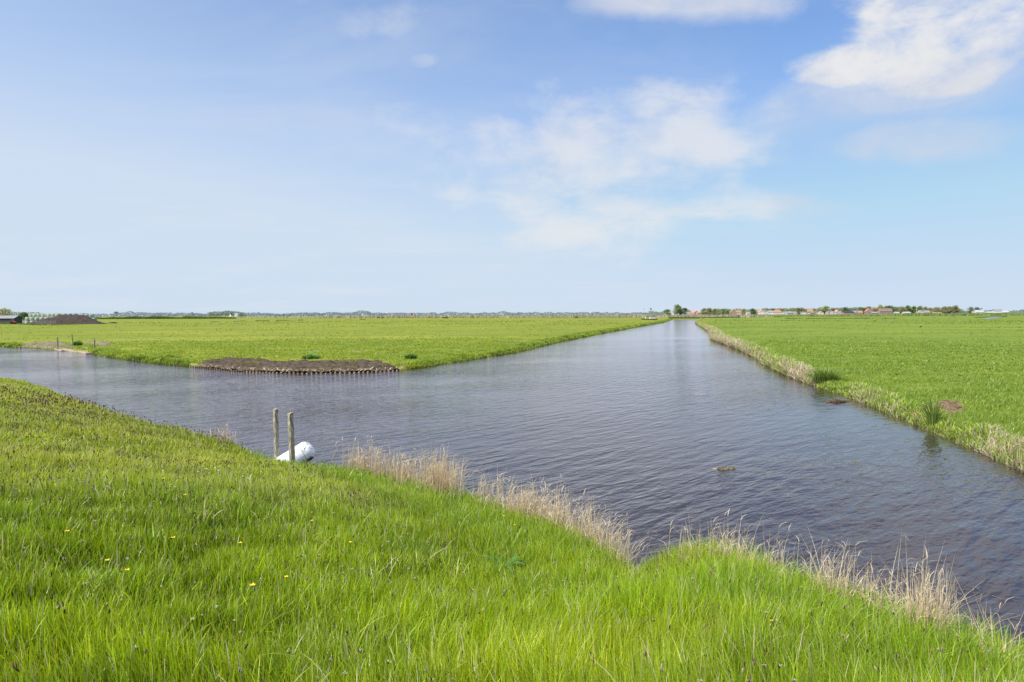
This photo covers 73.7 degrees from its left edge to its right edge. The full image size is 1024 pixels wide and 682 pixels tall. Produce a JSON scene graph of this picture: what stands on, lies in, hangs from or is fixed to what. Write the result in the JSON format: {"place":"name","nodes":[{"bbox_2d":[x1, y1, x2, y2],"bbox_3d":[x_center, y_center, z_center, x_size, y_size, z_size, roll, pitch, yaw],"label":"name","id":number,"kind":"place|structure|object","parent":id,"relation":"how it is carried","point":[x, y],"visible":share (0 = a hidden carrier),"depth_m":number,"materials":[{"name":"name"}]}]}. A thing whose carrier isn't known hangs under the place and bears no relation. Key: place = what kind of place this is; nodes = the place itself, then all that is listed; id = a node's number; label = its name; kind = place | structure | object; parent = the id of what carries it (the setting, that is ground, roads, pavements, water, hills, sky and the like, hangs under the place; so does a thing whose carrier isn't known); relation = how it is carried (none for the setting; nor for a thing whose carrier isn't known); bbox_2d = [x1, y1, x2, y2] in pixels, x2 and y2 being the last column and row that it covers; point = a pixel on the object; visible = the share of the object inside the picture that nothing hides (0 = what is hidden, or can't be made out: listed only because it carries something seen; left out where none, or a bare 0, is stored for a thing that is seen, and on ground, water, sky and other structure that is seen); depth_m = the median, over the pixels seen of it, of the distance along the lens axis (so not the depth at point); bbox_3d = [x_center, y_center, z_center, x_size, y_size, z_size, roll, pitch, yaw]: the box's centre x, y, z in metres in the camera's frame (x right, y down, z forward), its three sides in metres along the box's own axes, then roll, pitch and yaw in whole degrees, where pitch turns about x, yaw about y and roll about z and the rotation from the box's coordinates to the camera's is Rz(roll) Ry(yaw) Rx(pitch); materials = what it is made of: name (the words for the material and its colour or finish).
{"place":"outdoors","nodes":[
{"label":"outdoors","id":0,"kind":"place"},
{"bbox_2d":[0,376,1023,681],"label":"dike grass","id":1,"kind":"structure","parent":0,"point":[682,644],"depth_m":6.39,"materials":[{"name":"green plant"}]},
{"bbox_2d":[0,319,1023,652],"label":"canal water","id":2,"kind":"structure","parent":0,"point":[640,431],"depth_m":21.48,"materials":[{"name":"blue liquid"}]},
{"bbox_2d":[641,317,656,319],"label":"moored boat","id":3,"kind":"object","parent":2,"relation":"on","point":[652,318],"visible":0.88,"depth_m":423.94,"materials":[{"name":"white wood"}]},
{"bbox_2d":[713,466,735,469],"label":"floating clump","id":4,"kind":"object","parent":2,"relation":"on","point":[723,468],"visible":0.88,"depth_m":17.58,"materials":[{"name":"plant"}]},
{"bbox_2d":[825,398,849,401],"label":"floating branch","id":5,"kind":"object","parent":2,"relation":"on","point":[837,400],"visible":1,"depth_m":30.82,"materials":[{"name":"brown wood"}]},
{"bbox_2d":[0,314,1023,681],"bbox_3d":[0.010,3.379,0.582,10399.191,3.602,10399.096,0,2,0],"label":"ground","id":6,"kind":"structure","parent":0,"point":[944,330],"depth_m":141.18,"materials":[{"name":"green plant"}]},
{"bbox_2d":[0,307,8,315],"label":"tree","id":7,"kind":"object","parent":6,"relation":"on","point":[2,309],"visible":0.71,"depth_m":329.27,"materials":[{"name":"green plant"}]},
{"bbox_2d":[5,308,12,315],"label":"tree","id":8,"kind":"object","parent":6,"relation":"on","point":[9,310],"visible":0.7,"depth_m":331.54,"materials":[{"name":"green plant"}]},
{"bbox_2d":[0,316,21,322],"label":"shed","id":9,"kind":"structure","parent":6,"relation":"on","point":[4,319],"depth_m":302.67,"materials":[{"name":"grey metal"}]},
{"bbox_2d":[18,312,27,319],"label":"tree","id":10,"kind":"object","parent":6,"relation":"on","point":[23,314],"visible":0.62,"depth_m":369.06,"materials":[{"name":"green plant"}]},
{"bbox_2d":[11,312,38,315],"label":"woodland","id":11,"kind":"object","parent":6,"relation":"on","point":[14,313],"visible":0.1,"depth_m":795.87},
{"bbox_2d":[0,323,84,324],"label":"yard weeds","id":12,"kind":"object","parent":6,"relation":"on","point":[44,324],"visible":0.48,"depth_m":266.86,"materials":[{"name":"green plant"}]},
{"bbox_2d":[19,342,76,348],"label":"bare soil","id":13,"kind":"structure","parent":6,"relation":"on","point":[54,344],"depth_m":85.79,"materials":[{"name":"brown soil"}]},
{"bbox_2d":[27,315,106,323],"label":"soil heap","id":14,"kind":"object","parent":6,"relation":"on","point":[69,319],"visible":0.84,"depth_m":285.17,"materials":[{"name":"brown soil"}]},
{"bbox_2d":[61,348,76,352],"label":"concrete slab","id":15,"kind":"structure","parent":6,"relation":"on","point":[66,349],"depth_m":76.31,"materials":[{"name":"beige concrete"}]},
{"bbox_2d":[71,340,82,345],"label":"bush","id":16,"kind":"object","parent":6,"relation":"on","point":[78,342],"visible":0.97,"depth_m":82.94,"materials":[{"name":"green plant"}]},
{"bbox_2d":[77,351,90,353],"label":"concrete slab","id":17,"kind":"structure","parent":6,"relation":"on","point":[83,352],"depth_m":71.75,"materials":[{"name":"beige concrete"}]},
{"bbox_2d":[61,313,118,316],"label":"woodland","id":18,"kind":"object","parent":6,"relation":"on","point":[98,315],"visible":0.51,"depth_m":1690.16,"materials":[{"name":"plant"}]},
{"bbox_2d":[84,341,110,346],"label":"bare soil","id":19,"kind":"structure","parent":6,"relation":"on","point":[101,342],"depth_m":86.81,"materials":[{"name":"brown soil"}]},
{"bbox_2d":[118,311,206,316],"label":"woodland","id":20,"kind":"object","parent":6,"relation":"on","point":[158,314],"visible":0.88,"depth_m":1986.05,"materials":[{"name":"plant"}]},
{"bbox_2d":[94,316,236,318],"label":"sedge hedge","id":21,"kind":"object","parent":6,"relation":"on","point":[165,317],"visible":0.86,"depth_m":697.82,"materials":[{"name":"plant"}]},
{"bbox_2d":[142,315,234,316],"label":"flower field","id":22,"kind":"structure","parent":6,"relation":"on","point":[195,316],"depth_m":828.61,"materials":[{"name":"plant"}]},
{"bbox_2d":[206,424,238,445],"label":"dry reed clump","id":23,"kind":"object","parent":6,"relation":"on","point":[229,437],"visible":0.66,"depth_m":20.46,"materials":[{"name":"plant"}]},
{"bbox_2d":[207,310,246,316],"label":"woodland","id":24,"kind":"object","parent":6,"relation":"on","point":[221,313],"visible":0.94,"depth_m":1880.48,"materials":[{"name":"green plant"}]},
{"bbox_2d":[273,408,278,457],"bbox_3d":[-6.199,2.671,17.958,0.108,1.802,0.107,1,3,36],"label":"mooring post","id":25,"kind":"object","parent":6,"relation":"on","point":[276,430],"visible":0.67,"depth_m":17.91,"materials":[{"name":"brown wood"}]},
{"bbox_2d":[233,316,321,317],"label":"reed bed","id":26,"kind":"object","parent":6,"relation":"on","point":[278,317],"visible":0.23,"depth_m":878.26,"materials":[{"name":"plant"}]},
{"bbox_2d":[212,319,365,321],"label":"ditch sedge","id":27,"kind":"object","parent":6,"relation":"on","point":[298,319],"visible":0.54,"depth_m":439.45,"materials":[{"name":"plant"}]},
{"bbox_2d":[287,412,295,463],"bbox_3d":[-5.442,2.640,16.869,0.116,1.764,0.114,2,5,41],"label":"mooring post","id":28,"kind":"object","parent":6,"relation":"on","point":[291,443],"visible":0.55,"depth_m":16.81,"materials":[{"name":"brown wood"}]},
{"bbox_2d":[274,442,314,463],"bbox_3d":[-5.856,3.185,18.017,1.284,0.971,0.542,-2,3,-32],"label":"white float","id":29,"kind":"object","parent":6,"relation":"on","point":[304,451],"visible":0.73,"depth_m":17.98,"materials":[{"name":"plastic"}]},
{"bbox_2d":[192,357,398,371],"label":"bare soil","id":30,"kind":"structure","parent":6,"relation":"on","point":[293,365],"depth_m":50.06,"materials":[{"name":"brown soil"}]},
{"bbox_2d":[206,356,356,368],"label":"soil weeds","id":31,"kind":"object","parent":30,"relation":"on","point":[258,362],"visible":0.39,"depth_m":50.24,"materials":[{"name":"green plant"}]},
{"bbox_2d":[190,364,405,371],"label":"dead stalks","id":32,"kind":"object","parent":30,"relation":"on","point":[264,368],"visible":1,"depth_m":46.99,"materials":[{"name":"plant"}]},
{"bbox_2d":[189,366,401,373],"bbox_3d":[-16.812,2.388,49.038,17.430,0.742,4.017,0,2,12],"label":"stake revetment","id":33,"kind":"object","parent":6,"relation":"on","point":[293,372],"visible":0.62,"depth_m":47.57,"materials":[{"name":"brown wood"}]},
{"bbox_2d":[301,353,320,358],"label":"bush","id":34,"kind":"object","parent":6,"relation":"on","point":[311,356],"visible":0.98,"depth_m":54.38,"materials":[{"name":"green plant"}]},
{"bbox_2d":[246,310,383,315],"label":"woodland","id":35,"kind":"object","parent":6,"relation":"on","point":[359,312],"visible":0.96,"depth_m":2085.26,"materials":[{"name":"plant"}]},
{"bbox_2d":[0,318,672,371],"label":"bank herbs","id":36,"kind":"object","parent":6,"relation":"on","point":[164,360],"visible":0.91,"depth_m":66.71,"materials":[{"name":"green plant"}]},
{"bbox_2d":[330,435,443,485],"bbox_3d":[-2.685,2.814,15.036,3.108,1.508,1.440,1,2,21],"label":"dry reed clump","id":37,"kind":"object","parent":6,"relation":"on","point":[394,471],"visible":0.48,"depth_m":15.03,"materials":[{"name":"plant"}]},
{"bbox_2d":[403,352,417,358],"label":"bush","id":38,"kind":"object","parent":6,"relation":"on","point":[411,355],"visible":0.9,"depth_m":55.90,"materials":[{"name":"green plant"}]},
{"bbox_2d":[413,438,484,499],"bbox_3d":[-1.304,2.612,13.471,1.590,1.575,1.293,1,2,18],"label":"dry reed clump","id":39,"kind":"object","parent":6,"relation":"on","point":[437,479],"visible":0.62,"depth_m":13.33,"materials":[{"name":"plant"}]},
{"bbox_2d":[460,465,544,509],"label":"dry reed clump","id":40,"kind":"object","parent":6,"relation":"on","point":[483,491],"visible":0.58,"depth_m":12.65,"materials":[{"name":"plant"}]},
{"bbox_2d":[482,549,527,574],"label":"dock plant","id":41,"kind":"object","parent":6,"relation":"on","point":[515,562],"visible":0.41,"depth_m":8.89,"materials":[{"name":"green plant"}]},
{"bbox_2d":[0,384,1013,681],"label":"plantain heads","id":42,"kind":"object","parent":6,"relation":"on","point":[172,430],"visible":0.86,"depth_m":9.95,"materials":[{"name":"green plant"}]},
{"bbox_2d":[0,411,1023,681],"bbox_3d":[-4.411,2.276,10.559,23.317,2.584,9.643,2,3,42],"label":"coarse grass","id":43,"kind":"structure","parent":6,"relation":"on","point":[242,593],"depth_m":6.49,"materials":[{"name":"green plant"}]},
{"bbox_2d":[0,319,1023,375],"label":"pasture tufts","id":44,"kind":"object","parent":6,"relation":"on","point":[838,320],"visible":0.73,"depth_m":139.39,"materials":[{"name":"green plant"}]},
{"bbox_2d":[383,311,651,315],"bbox_3d":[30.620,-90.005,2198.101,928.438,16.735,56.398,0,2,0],"label":"woodland","id":45,"kind":"object","parent":6,"relation":"on","point":[517,313],"visible":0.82,"depth_m":2185.45,"materials":[{"name":"plant"}]},
{"bbox_2d":[311,314,771,317],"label":"reed bed","id":46,"kind":"object","parent":6,"relation":"on","point":[558,316],"visible":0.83,"depth_m":706.67,"materials":[{"name":"plant"}]},
{"bbox_2d":[487,470,605,534],"bbox_3d":[0.560,2.917,11.821,2.237,1.496,2.260,0,2,0],"label":"dry reed clump","id":47,"kind":"object","parent":6,"relation":"on","point":[547,512],"visible":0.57,"depth_m":11.63,"materials":[{"name":"plant"}]},
{"bbox_2d":[526,485,656,572],"bbox_3d":[1.283,2.990,10.553,2.661,1.498,1.504,2,3,39],"label":"dry reed clump","id":48,"kind":"object","parent":6,"relation":"on","point":[589,530],"visible":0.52,"depth_m":10.36,"materials":[{"name":"plant"}]},
{"bbox_2d":[648,310,663,314],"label":"woodland","id":49,"kind":"object","parent":6,"relation":"on","point":[653,313],"visible":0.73,"depth_m":983.28,"materials":[{"name":"plant"}]},
{"bbox_2d":[663,309,670,314],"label":"tree","id":50,"kind":"object","parent":6,"relation":"on","point":[666,311],"visible":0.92,"depth_m":1023.70,"materials":[{"name":"green plant"}]},
{"bbox_2d":[673,304,683,314],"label":"tree","id":51,"kind":"object","parent":6,"relation":"on","point":[676,307],"visible":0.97,"depth_m":1036.83,"materials":[{"name":"green plant"}]},
{"bbox_2d":[681,308,691,314],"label":"tree","id":52,"kind":"object","parent":6,"relation":"on","point":[685,310],"visible":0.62,"depth_m":1050.13,"materials":[{"name":"green plant"}]},
{"bbox_2d":[668,317,738,318],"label":"canal end reeds","id":53,"kind":"object","parent":6,"relation":"on","point":[700,317],"visible":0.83,"depth_m":593.63,"materials":[{"name":"plant"}]},
{"bbox_2d":[703,308,713,314],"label":"tree","id":54,"kind":"object","parent":6,"relation":"on","point":[708,311],"visible":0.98,"depth_m":1063.77,"materials":[{"name":"green plant"}]},
{"bbox_2d":[658,510,824,576],"bbox_3d":[3.122,2.826,9.385,2.612,1.365,1.386,1,3,34],"label":"dry reed clump","id":55,"kind":"object","parent":6,"relation":"on","point":[727,550],"visible":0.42,"depth_m":9.29,"materials":[{"name":"plant"}]},
{"bbox_2d":[747,308,757,313],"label":"tree","id":56,"kind":"object","parent":6,"relation":"on","point":[753,311],"visible":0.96,"depth_m":1037.87,"materials":[{"name":"green plant"}]},
{"bbox_2d":[771,309,782,314],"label":"house","id":57,"kind":"structure","parent":6,"relation":"on","point":[778,312],"depth_m":1022.45,"materials":[{"name":"orange tile"}]},
{"bbox_2d":[793,307,806,313],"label":"tree","id":58,"kind":"object","parent":6,"relation":"on","point":[799,310],"visible":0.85,"depth_m":1126.75,"materials":[{"name":"green plant"}]},
{"bbox_2d":[706,306,900,314],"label":"woodland","id":59,"kind":"object","parent":6,"relation":"on","point":[840,308],"visible":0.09,"depth_m":1484.85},
{"bbox_2d":[819,306,830,313],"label":"tree","id":60,"kind":"object","parent":6,"relation":"on","point":[826,308],"visible":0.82,"depth_m":1102.73,"materials":[{"name":"green plant"}]},
{"bbox_2d":[804,365,849,383],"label":"iris clump","id":61,"kind":"object","parent":6,"relation":"on","point":[819,375],"visible":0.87,"depth_m":37.23,"materials":[{"name":"green plant"}]},
{"bbox_2d":[751,314,913,315],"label":"rough pasture","id":62,"kind":"structure","parent":6,"relation":"on","point":[831,315],"depth_m":890.01,"materials":[{"name":"green plant"}]},
{"bbox_2d":[785,528,907,608],"bbox_3d":[3.775,2.909,8.036,1.602,1.266,1.659,0,2,0],"label":"dry reed clump","id":63,"kind":"object","parent":6,"relation":"on","point":[817,579],"visible":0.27,"depth_m":8.13,"materials":[{"name":"plant"}]},
{"bbox_2d":[841,311,854,313],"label":"barn","id":64,"kind":"structure","parent":6,"relation":"on","point":[847,312],"depth_m":1022.23,"materials":[{"name":"brick"}]},
{"bbox_2d":[695,318,1023,471],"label":"bank reeds","id":65,"kind":"object","parent":6,"relation":"on","point":[783,364],"visible":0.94,"depth_m":28.16,"materials":[{"name":"plant"}]},
{"bbox_2d":[864,309,873,313],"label":"house","id":66,"kind":"structure","parent":6,"relation":"on","point":[867,311],"depth_m":1022.46,"materials":[{"name":"brick"}]},
{"bbox_2d":[739,316,1007,318],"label":"ditch sedge","id":67,"kind":"object","parent":6,"relation":"on","point":[867,318],"visible":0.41,"depth_m":473.90,"materials":[{"name":"plant"}]},
{"bbox_2d":[877,308,892,313],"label":"barn","id":68,"kind":"structure","parent":6,"relation":"on","point":[884,310],"depth_m":1009.96,"materials":[{"name":"brick"}]},
{"bbox_2d":[884,305,898,310],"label":"tree","id":69,"kind":"object","parent":6,"relation":"on","point":[893,308],"visible":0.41,"depth_m":1137.93,"materials":[{"name":"green plant"}]},
{"bbox_2d":[834,541,960,614],"bbox_3d":[4.354,2.955,7.693,1.392,1.233,1.505,0,2,0],"label":"dry reed clump","id":70,"kind":"object","parent":6,"relation":"on","point":[871,585],"visible":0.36,"depth_m":7.85,"materials":[{"name":"plant"}]},
{"bbox_2d":[898,306,907,312],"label":"tree","id":71,"kind":"object","parent":6,"relation":"on","point":[902,308],"visible":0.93,"depth_m":1167.78,"materials":[{"name":"green plant"}]},
{"bbox_2d":[905,305,912,311],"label":"tree","id":72,"kind":"object","parent":6,"relation":"on","point":[908,307],"visible":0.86,"depth_m":1167.70,"materials":[{"name":"green plant"}]},
{"bbox_2d":[908,306,918,312],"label":"tree","id":73,"kind":"object","parent":6,"relation":"on","point":[913,310],"visible":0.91,"depth_m":1168.34,"materials":[{"name":"green plant"}]},
{"bbox_2d":[844,521,984,638],"bbox_3d":[4.350,2.737,7.254,1.488,1.638,1.265,1,2,19],"label":"dry reed clump","id":74,"kind":"object","parent":6,"relation":"on","point":[929,608],"visible":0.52,"depth_m":7.21,"materials":[{"name":"plant"}]},
{"bbox_2d":[904,395,945,426],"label":"iris clump","id":75,"kind":"object","parent":6,"relation":"on","point":[933,415],"visible":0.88,"depth_m":23.53,"materials":[{"name":"green plant"}]},
{"bbox_2d":[892,307,963,313],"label":"woodland","id":76,"kind":"object","parent":6,"relation":"on","point":[961,310],"visible":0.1,"depth_m":1467.21,"materials":[{"name":"green plant"}]},
{"bbox_2d":[910,400,967,423],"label":"litter","id":77,"kind":"object","parent":6,"relation":"on","point":[951,404],"visible":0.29,"depth_m":26.73,"materials":[{"name":"plant"}]},
{"bbox_2d":[939,306,951,313],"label":"tree","id":78,"kind":"object","parent":6,"relation":"on","point":[943,309],"visible":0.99,"depth_m":1153.04,"materials":[{"name":"green plant"}]},
{"bbox_2d":[878,312,1023,315],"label":"rough pasture","id":79,"kind":"structure","parent":6,"relation":"on","point":[969,314],"depth_m":917.09,"materials":[{"name":"green plant"}]},
{"bbox_2d":[950,305,959,312],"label":"tree","id":80,"kind":"object","parent":6,"relation":"on","point":[956,308],"visible":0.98,"depth_m":1154.27,"materials":[{"name":"green plant"}]},
{"bbox_2d":[966,307,975,312],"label":"tree","id":81,"kind":"object","parent":6,"relation":"on","point":[971,309],"visible":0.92,"depth_m":1298.43,"materials":[{"name":"green plant"}]},
{"bbox_2d":[928,574,1023,665],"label":"dry reed clump","id":82,"kind":"object","parent":6,"relation":"on","point":[991,626],"visible":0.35,"depth_m":6.66,"materials":[{"name":"plant"}]},
{"bbox_2d":[963,309,1023,312],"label":"woodland","id":83,"kind":"object","parent":6,"relation":"on","point":[1018,311],"visible":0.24,"depth_m":1683.57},
{"bbox_2d":[991,309,1002,311],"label":"hall","id":84,"kind":"structure","parent":6,"relation":"on","point":[996,310],"depth_m":1165.80,"materials":[{"name":"grey tile"}]},
{"bbox_2d":[0,0,1023,315],"label":"sky","id":85,"kind":"structure","parent":0,"point":[173,156],"materials":[{"name":"blue"}]},
{"bbox_2d":[193,439,1023,681],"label":"waterside reed grass","id":86,"kind":"structure","parent":0,"point":[964,631],"depth_m":8.94,"materials":[{"name":"green plant"}]}
]}

